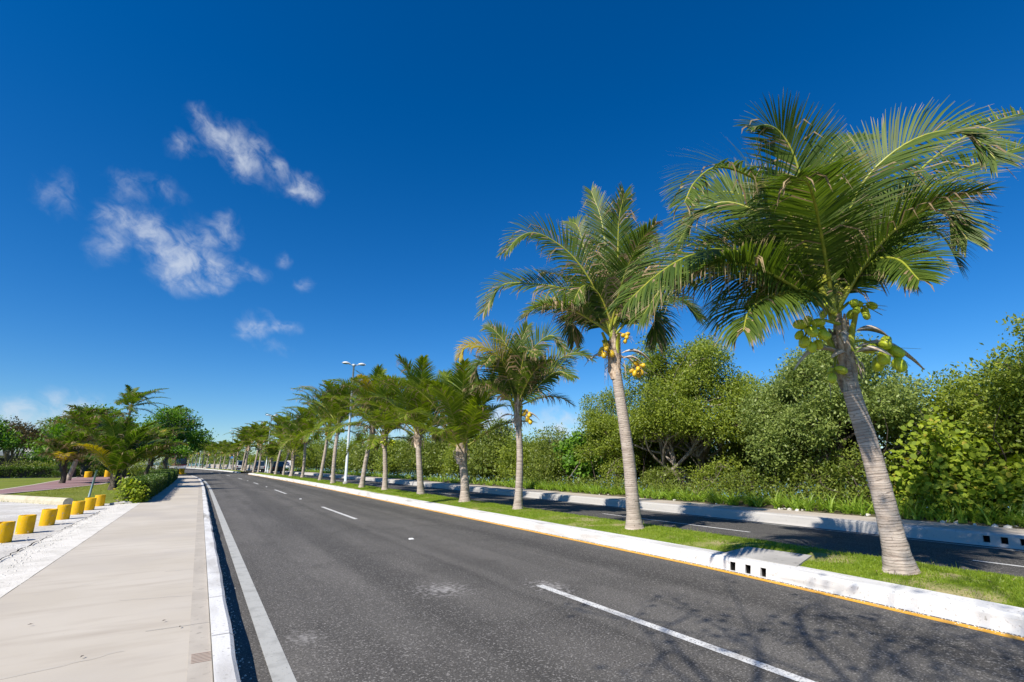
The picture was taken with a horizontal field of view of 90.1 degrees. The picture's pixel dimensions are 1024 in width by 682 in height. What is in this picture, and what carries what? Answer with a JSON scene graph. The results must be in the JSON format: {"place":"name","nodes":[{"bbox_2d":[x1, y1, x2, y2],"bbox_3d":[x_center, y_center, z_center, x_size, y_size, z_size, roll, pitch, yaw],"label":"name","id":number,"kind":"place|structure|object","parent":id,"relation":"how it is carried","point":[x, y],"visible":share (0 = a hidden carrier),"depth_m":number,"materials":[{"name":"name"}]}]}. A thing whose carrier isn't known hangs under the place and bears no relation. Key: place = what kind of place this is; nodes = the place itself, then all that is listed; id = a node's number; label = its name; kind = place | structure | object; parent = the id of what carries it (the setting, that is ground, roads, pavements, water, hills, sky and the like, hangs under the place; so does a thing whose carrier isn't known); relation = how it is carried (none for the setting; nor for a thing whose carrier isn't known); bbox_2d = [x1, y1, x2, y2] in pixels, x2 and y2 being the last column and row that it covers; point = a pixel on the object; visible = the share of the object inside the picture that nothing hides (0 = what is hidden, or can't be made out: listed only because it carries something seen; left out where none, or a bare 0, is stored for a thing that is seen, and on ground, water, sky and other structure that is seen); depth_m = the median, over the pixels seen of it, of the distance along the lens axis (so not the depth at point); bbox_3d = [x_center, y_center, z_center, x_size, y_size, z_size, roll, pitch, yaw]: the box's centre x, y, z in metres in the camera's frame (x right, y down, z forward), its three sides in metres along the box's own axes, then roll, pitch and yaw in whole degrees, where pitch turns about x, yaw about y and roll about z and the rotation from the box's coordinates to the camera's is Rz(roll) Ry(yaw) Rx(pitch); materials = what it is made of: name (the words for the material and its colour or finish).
{"place":"outdoors","nodes":[
{"label":"outdoors","id":0,"kind":"place"},
{"bbox_2d":[0,477,125,493],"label":"pink path","id":1,"kind":"structure","parent":0,"point":[78,481],"depth_m":37.84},
{"bbox_2d":[0,477,130,503],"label":"lawn","id":2,"kind":"structure","parent":0,"point":[6,483],"depth_m":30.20,"materials":[{"name":"plant"}]},
{"bbox_2d":[0,465,54,477],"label":"hedge","id":3,"kind":"object","parent":2,"relation":"on","point":[21,472],"visible":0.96,"depth_m":57.97,"materials":[{"name":"green plant"}]},
{"bbox_2d":[0,494,72,504],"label":"wall","id":4,"kind":"structure","parent":2,"relation":"on","point":[39,499],"depth_m":20.51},
{"bbox_2d":[28,428,99,482],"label":"coconut palm","id":5,"kind":"object","parent":2,"relation":"on","point":[64,454],"visible":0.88,"depth_m":40.26,"materials":[{"name":"plant"}]},
{"bbox_2d":[34,404,138,480],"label":"coconut palm","id":6,"kind":"object","parent":2,"relation":"on","point":[83,416],"visible":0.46,"depth_m":46.64,"materials":[{"name":"plant"}]},
{"bbox_2d":[68,411,186,489],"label":"coconut palm","id":7,"kind":"object","parent":2,"relation":"on","point":[120,451],"visible":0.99,"depth_m":30.59,"materials":[{"name":"plant"}]},
{"bbox_2d":[79,423,179,484],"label":"coconut palm","id":8,"kind":"object","parent":2,"relation":"on","point":[144,457],"visible":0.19,"depth_m":38.19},
{"bbox_2d":[110,473,149,503],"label":"leafy shrub","id":9,"kind":"object","parent":2,"relation":"on","point":[138,495],"visible":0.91,"depth_m":19.80,"materials":[{"name":"green plant"}]},
{"bbox_2d":[121,468,178,501],"bbox_3d":[-24.424,9.682,35.721,1.200,1.297,37.631,8,-15,-30],"label":"hedge","id":10,"kind":"object","parent":2,"relation":"on","point":[157,482],"visible":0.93,"depth_m":24.46,"materials":[{"name":"green plant"}]},
{"bbox_2d":[143,426,189,474],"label":"coconut palm","id":11,"kind":"object","parent":2,"relation":"on","point":[161,449],"visible":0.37,"depth_m":48.25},
{"bbox_2d":[0,501,138,596],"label":"lot","id":12,"kind":"structure","parent":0,"point":[10,510],"depth_m":13.82,"materials":[{"name":"stone"}]},
{"bbox_2d":[0,521,15,542],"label":"bollard","id":13,"kind":"object","parent":12,"relation":"on","point":[7,528],"visible":0.94,"depth_m":10.31,"materials":[{"name":"yellow paint"}]},
{"bbox_2d":[15,514,36,533],"bbox_3d":[-11.149,4.226,11.711,0.317,0.456,0.316,8,-16,-30],"label":"bollard","id":14,"kind":"object","parent":12,"relation":"on","point":[25,524],"visible":0.93,"depth_m":11.61,"materials":[{"name":"yellow paint"}]},
{"bbox_2d":[38,509,57,525],"bbox_3d":[-12.003,4.585,13.217,0.316,0.456,0.317,-2,-14,15],"label":"bollard","id":15,"kind":"object","parent":12,"relation":"on","point":[47,517],"visible":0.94,"depth_m":13.12,"materials":[{"name":"yellow paint"}]},
{"bbox_2d":[56,504,71,519],"bbox_3d":[-12.831,4.918,14.613,0.318,0.455,0.316,9,-18,-37],"label":"bollard","id":16,"kind":"object","parent":12,"relation":"on","point":[64,512],"visible":0.89,"depth_m":14.52,"materials":[{"name":"yellow paint"}]},
{"bbox_2d":[0,502,140,597],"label":"gravel edge","id":17,"kind":"object","parent":12,"relation":"on","point":[76,539],"visible":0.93,"depth_m":9.14,"materials":[{"name":"gravel"}]},
{"bbox_2d":[0,503,131,587],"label":"gravel chips","id":18,"kind":"object","parent":17,"relation":"on","point":[57,537],"visible":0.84,"depth_m":10.54,"materials":[{"name":"gravel"}]},
{"bbox_2d":[70,501,85,514],"bbox_3d":[-13.617,5.254,16.021,0.317,0.456,0.317,-6,-15,22],"label":"bollard","id":19,"kind":"object","parent":12,"relation":"on","point":[77,507],"visible":0.88,"depth_m":15.92,"materials":[{"name":"yellow paint"}]},
{"bbox_2d":[0,476,212,681],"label":"sidewalk","id":20,"kind":"structure","parent":0,"point":[76,618],"depth_m":5.49,"materials":[{"name":"concrete"}]},
{"bbox_2d":[187,476,212,681],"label":"sidewalk edge strip","id":21,"kind":"object","parent":20,"relation":"on","point":[199,642],"visible":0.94,"depth_m":5.15,"materials":[{"name":"concrete"}]},
{"bbox_2d":[186,467,249,471],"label":"median grass beyond crossing","id":22,"kind":"object","parent":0,"point":[222,469],"visible":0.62,"depth_m":112.12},
{"bbox_2d":[230,426,262,471],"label":"coconut palm","id":23,"kind":"object","parent":22,"relation":"on","point":[243,437],"visible":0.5,"depth_m":88.43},
{"bbox_2d":[0,0,1023,462],"label":"sky","id":24,"kind":"structure","parent":0,"point":[225,206],"materials":[{"name":"blue"}]},
{"bbox_2d":[154,463,926,507],"bbox_3d":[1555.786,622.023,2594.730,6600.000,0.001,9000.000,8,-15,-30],"label":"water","id":25,"kind":"structure","parent":0,"point":[501,481],"depth_m":126.34,"materials":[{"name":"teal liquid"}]},
{"bbox_2d":[169,467,1023,681],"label":"road","id":26,"kind":"structure","parent":0,"point":[372,592],"depth_m":5.90,"materials":[{"name":"asphalt"}]},
{"bbox_2d":[193,476,240,681],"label":"kerb","id":27,"kind":"structure","parent":26,"relation":"on","point":[224,666],"depth_m":5.02,"materials":[{"name":"concrete"}]},
{"bbox_2d":[201,478,296,681],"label":"edge line","id":28,"kind":"object","parent":26,"relation":"on","point":[279,667],"visible":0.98,"depth_m":5.72,"materials":[{"name":"white paint"}]},
{"bbox_2d":[248,473,537,528],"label":"median kerb","id":29,"kind":"structure","parent":26,"relation":"on","point":[515,521],"depth_m":18.89,"materials":[{"name":"concrete"}]},
{"bbox_2d":[206,491,1023,681],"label":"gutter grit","id":30,"kind":"object","parent":26,"relation":"on","point":[550,534],"visible":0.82,"depth_m":6.69,"materials":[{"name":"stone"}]},
{"bbox_2d":[248,474,1023,640],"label":"median edge line","id":31,"kind":"object","parent":26,"relation":"on","point":[918,615],"visible":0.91,"depth_m":7.18,"materials":[{"name":"yellow paint"}]},
{"bbox_2d":[537,585,814,681],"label":"lane line","id":32,"kind":"object","parent":26,"relation":"on","point":[792,676],"visible":1,"depth_m":4.95,"materials":[{"name":"paint"}]},
{"bbox_2d":[528,520,1023,635],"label":"median kerb","id":33,"kind":"structure","parent":26,"relation":"on","point":[996,616],"depth_m":6.86,"materials":[{"name":"concrete"}]},
{"bbox_2d":[189,466,1023,533],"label":"walk","id":34,"kind":"structure","parent":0,"point":[962,526],"depth_m":15.50,"materials":[{"name":"concrete"}]},
{"bbox_2d":[193,466,1023,528],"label":"bank","id":35,"kind":"structure","parent":0,"point":[770,506],"depth_m":17.24,"materials":[{"name":"plant"}]},
{"bbox_2d":[296,434,331,469],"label":"bank tree","id":36,"kind":"object","parent":35,"relation":"on","point":[314,443],"visible":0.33,"depth_m":87.58,"materials":[{"name":"green plant"}]},
{"bbox_2d":[311,434,352,468],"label":"bank tree","id":37,"kind":"object","parent":35,"relation":"on","point":[329,451],"visible":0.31,"depth_m":80.03,"materials":[{"name":"green plant"}]},
{"bbox_2d":[331,433,368,471],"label":"bank tree","id":38,"kind":"object","parent":35,"relation":"on","point":[343,444],"visible":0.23,"depth_m":72.61,"materials":[{"name":"green plant"}]},
{"bbox_2d":[350,431,380,473],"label":"bank tree","id":39,"kind":"object","parent":35,"relation":"on","point":[361,455],"visible":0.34,"depth_m":64.10,"materials":[{"name":"green plant"}]},
{"bbox_2d":[267,466,511,485],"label":"strap leaf plants","id":40,"kind":"object","parent":35,"relation":"on","point":[455,480],"visible":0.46,"depth_m":44.17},
{"bbox_2d":[371,437,415,475],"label":"bank tree","id":41,"kind":"object","parent":35,"relation":"on","point":[379,464],"visible":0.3,"depth_m":56.44,"materials":[{"name":"green plant"}]},
{"bbox_2d":[389,428,433,476],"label":"bank tree","id":42,"kind":"object","parent":35,"relation":"on","point":[404,458],"visible":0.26,"depth_m":51.02,"materials":[{"name":"green plant"}]},
{"bbox_2d":[407,427,453,477],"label":"bank tree","id":43,"kind":"object","parent":35,"relation":"on","point":[430,449],"visible":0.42,"depth_m":44.83,"materials":[{"name":"green plant"}]},
{"bbox_2d":[287,428,605,485],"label":"shore thicket","id":44,"kind":"object","parent":35,"relation":"on","point":[410,474],"visible":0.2,"depth_m":52.25,"materials":[{"name":"green plant"}]},
{"bbox_2d":[436,428,493,481],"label":"bank tree","id":45,"kind":"object","parent":35,"relation":"on","point":[451,463],"visible":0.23,"depth_m":40.39,"materials":[{"name":"green plant"}]},
{"bbox_2d":[467,413,524,482],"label":"bank tree","id":46,"kind":"object","parent":35,"relation":"on","point":[494,439],"visible":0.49,"depth_m":36.53,"materials":[{"name":"green plant"}]},
{"bbox_2d":[492,432,563,482],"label":"bank tree","id":47,"kind":"object","parent":35,"relation":"on","point":[510,451],"visible":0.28,"depth_m":33.34,"materials":[{"name":"green plant"}]},
{"bbox_2d":[523,422,595,485],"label":"bank tree","id":48,"kind":"object","parent":35,"relation":"on","point":[546,463],"visible":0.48,"depth_m":30.02,"materials":[{"name":"green plant"}]},
{"bbox_2d":[552,429,608,486],"bbox_3d":[3.821,6.472,28.038,2.061,3.384,4.308,8,-15,-30],"label":"seagrape shrub","id":49,"kind":"object","parent":35,"relation":"on","point":[569,461],"visible":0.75,"depth_m":27.65,"materials":[{"name":"green plant"}]},
{"bbox_2d":[571,386,655,486],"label":"mangrove tree","id":50,"kind":"object","parent":35,"relation":"on","point":[599,424],"visible":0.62,"depth_m":26.87,"materials":[{"name":"green plant"}]},
{"bbox_2d":[595,451,642,490],"bbox_3d":[5.276,6.510,25.314,1.704,2.226,2.781,8,-15,-30],"label":"shrub","id":51,"kind":"object","parent":35,"relation":"on","point":[616,468],"visible":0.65,"depth_m":25.22,"materials":[{"name":"green plant"}]},
{"bbox_2d":[640,462,687,492],"bbox_3d":[6.724,6.218,22.794,1.849,1.618,2.841,8,-15,-30],"label":"shrub","id":52,"kind":"object","parent":35,"relation":"on","point":[651,474],"visible":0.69,"depth_m":22.74,"materials":[{"name":"green plant"}]},
{"bbox_2d":[634,434,717,489],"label":"mangrove tree","id":53,"kind":"object","parent":35,"relation":"on","point":[656,464],"visible":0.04,"depth_m":26.06,"materials":[{"name":"green plant"}]},
{"bbox_2d":[607,331,771,493],"bbox_3d":[7.990,3.117,23.618,5.980,8.022,8.617,8,-15,-30],"label":"mangrove tree","id":54,"kind":"object","parent":35,"relation":"on","point":[674,408],"visible":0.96,"depth_m":22.40,"materials":[{"name":"green plant"}]},
{"bbox_2d":[685,451,747,494],"bbox_3d":[8.138,5.483,20.693,1.835,1.980,2.815,8,-15,-30],"label":"shrub","id":55,"kind":"object","parent":35,"relation":"on","point":[706,472],"visible":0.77,"depth_m":20.51,"materials":[{"name":"green plant"}]},
{"bbox_2d":[716,458,798,501],"bbox_3d":[8.851,5.218,18.549,2.306,1.913,3.283,5,-14,-19],"label":"shrub","id":56,"kind":"object","parent":35,"relation":"on","point":[747,486],"visible":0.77,"depth_m":18.62,"materials":[{"name":"green plant"}]},
{"bbox_2d":[505,477,1023,526],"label":"strap leaf plants","id":57,"kind":"object","parent":35,"relation":"on","point":[854,508],"visible":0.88,"depth_m":15.73,"materials":[{"name":"plant"}]},
{"bbox_2d":[711,369,824,497],"bbox_3d":[11.452,4.126,22.023,4.623,5.924,5.937,8,-15,-30],"label":"mangrove tree","id":58,"kind":"object","parent":35,"relation":"on","point":[737,447],"visible":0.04,"depth_m":21.80,"materials":[{"name":"green plant"}]},
{"bbox_2d":[523,474,1023,518],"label":"creeper","id":59,"kind":"object","parent":35,"relation":"on","point":[822,497],"visible":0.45,"depth_m":17.80,"materials":[{"name":"green plant"}]},
{"bbox_2d":[553,404,1023,509],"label":"thin stems","id":60,"kind":"object","parent":35,"relation":"on","point":[779,455],"visible":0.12,"depth_m":19.89,"materials":[{"name":"green plant"}]},
{"bbox_2d":[574,433,1022,507],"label":"undergrowth","id":61,"kind":"object","parent":35,"relation":"on","point":[640,469],"visible":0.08,"depth_m":23.22,"materials":[{"name":"green plant"}]},
{"bbox_2d":[599,494,1017,527],"bbox_3d":[8.325,5.429,16.677,0.442,0.107,16.650,8,-15,-30],"label":"limestone rubble","id":62,"kind":"object","parent":35,"relation":"on","point":[993,525],"visible":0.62,"depth_m":12.58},
{"bbox_2d":[771,437,854,499],"bbox_3d":[10.289,4.532,17.513,1.870,2.404,2.947,8,-15,-30],"label":"shrub","id":63,"kind":"object","parent":35,"relation":"on","point":[793,471],"visible":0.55,"depth_m":17.45,"materials":[{"name":"green plant"}]},
{"bbox_2d":[725,328,973,501],"bbox_3d":[11.340,2.670,18.037,5.654,6.329,7.948,8,-15,-30],"label":"mangrove tree","id":64,"kind":"object","parent":35,"relation":"on","point":[791,425],"visible":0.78,"depth_m":17.31,"materials":[{"name":"green leaf"},{"name":"dark bark"}]},
{"bbox_2d":[794,437,918,507],"bbox_3d":[10.535,4.159,15.755,2.598,2.432,4.016,8,-15,-30],"label":"shrub","id":65,"kind":"object","parent":35,"relation":"on","point":[840,474],"visible":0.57,"depth_m":15.94,"materials":[{"name":"green plant"}]},
{"bbox_2d":[883,405,1023,522],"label":"seagrape shrub","id":66,"kind":"object","parent":35,"relation":"on","point":[965,476],"visible":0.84,"depth_m":13.20,"materials":[{"name":"green plant"}]},
{"bbox_2d":[885,363,1021,474],"bbox_3d":[14.614,3.204,16.311,4.323,5.026,5.718,8,-15,-30],"label":"mangrove tree","id":67,"kind":"object","parent":35,"relation":"on","point":[935,401],"visible":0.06,"depth_m":16.32,"materials":[{"name":"green plant"}]},
{"bbox_2d":[935,312,1023,462],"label":"mangrove tree","id":68,"kind":"object","parent":35,"relation":"on","point":[1006,376],"visible":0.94,"depth_m":13.30,"materials":[{"name":"green plant"}]},
{"bbox_2d":[214,468,1023,576],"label":"road","id":69,"kind":"structure","parent":0,"point":[954,554],"depth_m":12.55,"materials":[{"name":"asphalt"}]},
{"bbox_2d":[169,466,658,510],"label":"kerb","id":70,"kind":"structure","parent":69,"relation":"on","point":[652,506],"depth_m":25.64,"materials":[{"name":"concrete"}]},
{"bbox_2d":[312,475,1023,551],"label":"edge line","id":71,"kind":"object","parent":69,"relation":"on","point":[763,523],"visible":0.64,"depth_m":14.17,"materials":[{"name":"white paint"}]},
{"bbox_2d":[657,503,1023,549],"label":"kerb","id":72,"kind":"structure","parent":69,"relation":"on","point":[973,537],"depth_m":13.09,"materials":[{"name":"concrete"}]},
{"bbox_2d":[255,472,1023,607],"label":"median grass","id":73,"kind":"structure","parent":0,"point":[936,587],"depth_m":8.36,"materials":[{"name":"plant"}]},
{"bbox_2d":[240,427,276,472],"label":"coconut palm","id":74,"kind":"object","parent":73,"relation":"on","point":[259,433],"visible":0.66,"depth_m":78.77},
{"bbox_2d":[259,441,287,472],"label":"coconut palm","id":75,"kind":"object","parent":73,"relation":"on","point":[269,452],"visible":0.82,"depth_m":74.91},
{"bbox_2d":[250,414,300,473],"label":"coconut palm","id":76,"kind":"object","parent":73,"relation":"on","point":[278,427],"visible":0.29,"depth_m":65.79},
{"bbox_2d":[258,415,313,474],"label":"coconut palm","id":77,"kind":"object","parent":73,"relation":"on","point":[288,454],"visible":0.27,"depth_m":60.88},
{"bbox_2d":[254,414,321,475],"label":"coconut palm","id":78,"kind":"object","parent":73,"relation":"on","point":[291,429],"visible":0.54,"depth_m":55.66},
{"bbox_2d":[264,405,333,477],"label":"coconut palm","id":79,"kind":"object","parent":73,"relation":"on","point":[304,421],"visible":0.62,"depth_m":50.57,"materials":[{"name":"plant"}]},
{"bbox_2d":[281,383,362,479],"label":"coconut palm","id":80,"kind":"object","parent":73,"relation":"on","point":[320,413],"visible":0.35,"depth_m":43.66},
{"bbox_2d":[285,375,377,482],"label":"coconut palm","id":81,"kind":"object","parent":73,"relation":"on","point":[335,407],"visible":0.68,"depth_m":37.88,"materials":[{"name":"plant"}]},
{"bbox_2d":[342,361,365,483],"bbox_3d":[-11.469,5.683,36.121,1.680,8.498,0.339,8,-15,-30],"label":"street lamp","id":82,"kind":"object","parent":73,"relation":"on","point":[348,442],"visible":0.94,"depth_m":35.84,"materials":[{"name":"metal"}]},
{"bbox_2d":[273,474,440,497],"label":"grass","id":83,"kind":"structure","parent":73,"relation":"on","point":[377,488],"depth_m":29.48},
{"bbox_2d":[314,364,412,487],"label":"coconut palm","id":84,"kind":"object","parent":73,"relation":"on","point":[367,384],"visible":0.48,"depth_m":31.24,"materials":[{"name":"plant"}]},
{"bbox_2d":[337,379,422,489],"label":"coconut palm","id":85,"kind":"object","parent":73,"relation":"on","point":[375,441],"visible":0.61,"depth_m":27.91,"materials":[{"name":"plant"}]},
{"bbox_2d":[346,354,483,494],"bbox_3d":[-4.296,4.051,24.575,6.462,6.514,6.975,-7,-15,28],"label":"coconut palm","id":86,"kind":"object","parent":73,"relation":"on","point":[420,401],"visible":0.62,"depth_m":23.88,"materials":[{"name":"plant"}]},
{"bbox_2d":[378,358,536,501],"bbox_3d":[-2.025,3.437,19.857,4.980,5.509,6.221,-10,-17,36],"label":"coconut palm","id":87,"kind":"object","parent":73,"relation":"on","point":[465,416],"visible":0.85,"depth_m":19.34,"materials":[{"name":"plant"}]},
{"bbox_2d":[454,319,596,509],"bbox_3d":[0.416,2.266,17.079,4.978,6.434,3.924,8,-15,-30],"label":"coconut palm","id":88,"kind":"object","parent":73,"relation":"on","point":[520,375],"visible":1,"depth_m":16.86,"materials":[{"name":"plant"}]},
{"bbox_2d":[474,181,706,529],"bbox_3d":[2.119,-0.162,12.891,4.666,9.206,5.323,-8,-16,32],"label":"coconut palm","id":89,"kind":"object","parent":73,"relation":"on","point":[589,303],"visible":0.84,"depth_m":12.62,"materials":[{"name":"plant"}]},
{"bbox_2d":[412,495,1023,607],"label":"grass","id":90,"kind":"structure","parent":73,"relation":"on","point":[994,576],"depth_m":7.84,"materials":[{"name":"plant"}]},
{"bbox_2d":[722,547,811,566],"bbox_3d":[4.208,3.534,8.302,0.720,0.175,1.300,8,-15,-30],"label":"inspection cover","id":91,"kind":"object","parent":73,"relation":"on","point":[783,557],"visible":0.61,"depth_m":8.24,"materials":[{"name":"grey concrete"}]},
{"bbox_2d":[604,87,1023,574],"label":"coconut palm","id":92,"kind":"object","parent":73,"relation":"on","point":[804,234],"visible":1,"depth_m":7.49,"materials":[{"name":"plant"}]},
{"label":"ground","id":93,"kind":"structure","parent":0,"visible":0},
{"bbox_2d":[0,415,25,450],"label":"almond tree","id":94,"kind":"object","parent":93,"relation":"on","point":[7,441],"visible":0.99,"depth_m":60.97,"materials":[{"name":"green plant"}]},
{"bbox_2d":[0,457,51,472],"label":"shrub","id":95,"kind":"object","parent":93,"relation":"on","point":[24,460],"visible":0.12,"depth_m":66.67,"materials":[{"name":"green plant"}]},
{"bbox_2d":[0,416,56,466],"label":"broad tree","id":96,"kind":"object","parent":93,"relation":"on","point":[23,430],"visible":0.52,"depth_m":71.39,"materials":[{"name":"green plant"}]},
{"bbox_2d":[23,460,100,475],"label":"shrub","id":97,"kind":"object","parent":93,"relation":"on","point":[48,465],"visible":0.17,"depth_m":66.97,"materials":[{"name":"green plant"}]},
{"bbox_2d":[16,402,161,476],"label":"almond tree","id":98,"kind":"object","parent":93,"relation":"on","point":[56,430],"visible":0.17,"depth_m":62.75,"materials":[{"name":"green plant"}]},
{"bbox_2d":[91,460,153,476],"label":"shrub","id":99,"kind":"object","parent":93,"relation":"on","point":[130,469],"visible":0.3,"depth_m":64.44,"materials":[{"name":"green plant"}]},
{"bbox_2d":[113,384,170,417],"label":"coconut palm","id":100,"kind":"object","parent":93,"relation":"on","point":[132,396],"visible":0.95,"depth_m":74.61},
{"bbox_2d":[132,458,180,470],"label":"shrub","id":101,"kind":"object","parent":93,"relation":"on","point":[160,466],"visible":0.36,"depth_m":90.24,"materials":[{"name":"green plant"}]},
{"bbox_2d":[144,433,196,469],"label":"almond tree","id":102,"kind":"object","parent":93,"relation":"on","point":[183,450],"visible":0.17,"depth_m":71.50,"materials":[{"name":"green plant"}]},
{"bbox_2d":[139,405,218,468],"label":"almond tree","id":103,"kind":"object","parent":93,"relation":"on","point":[171,418],"visible":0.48,"depth_m":81.20,"materials":[{"name":"green plant"}]},
{"bbox_2d":[96,447,265,467],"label":"woodland","id":104,"kind":"object","parent":93,"relation":"on","point":[212,458],"visible":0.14,"depth_m":174.87,"materials":[{"name":"green plant"}]},
{"label":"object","id":105,"kind":"structure","parent":0,"visible":0},
{"bbox_2d":[236,421,270,472],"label":"coconut palm","id":106,"kind":"object","parent":105,"relation":"on","point":[255,425],"visible":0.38,"depth_m":81.32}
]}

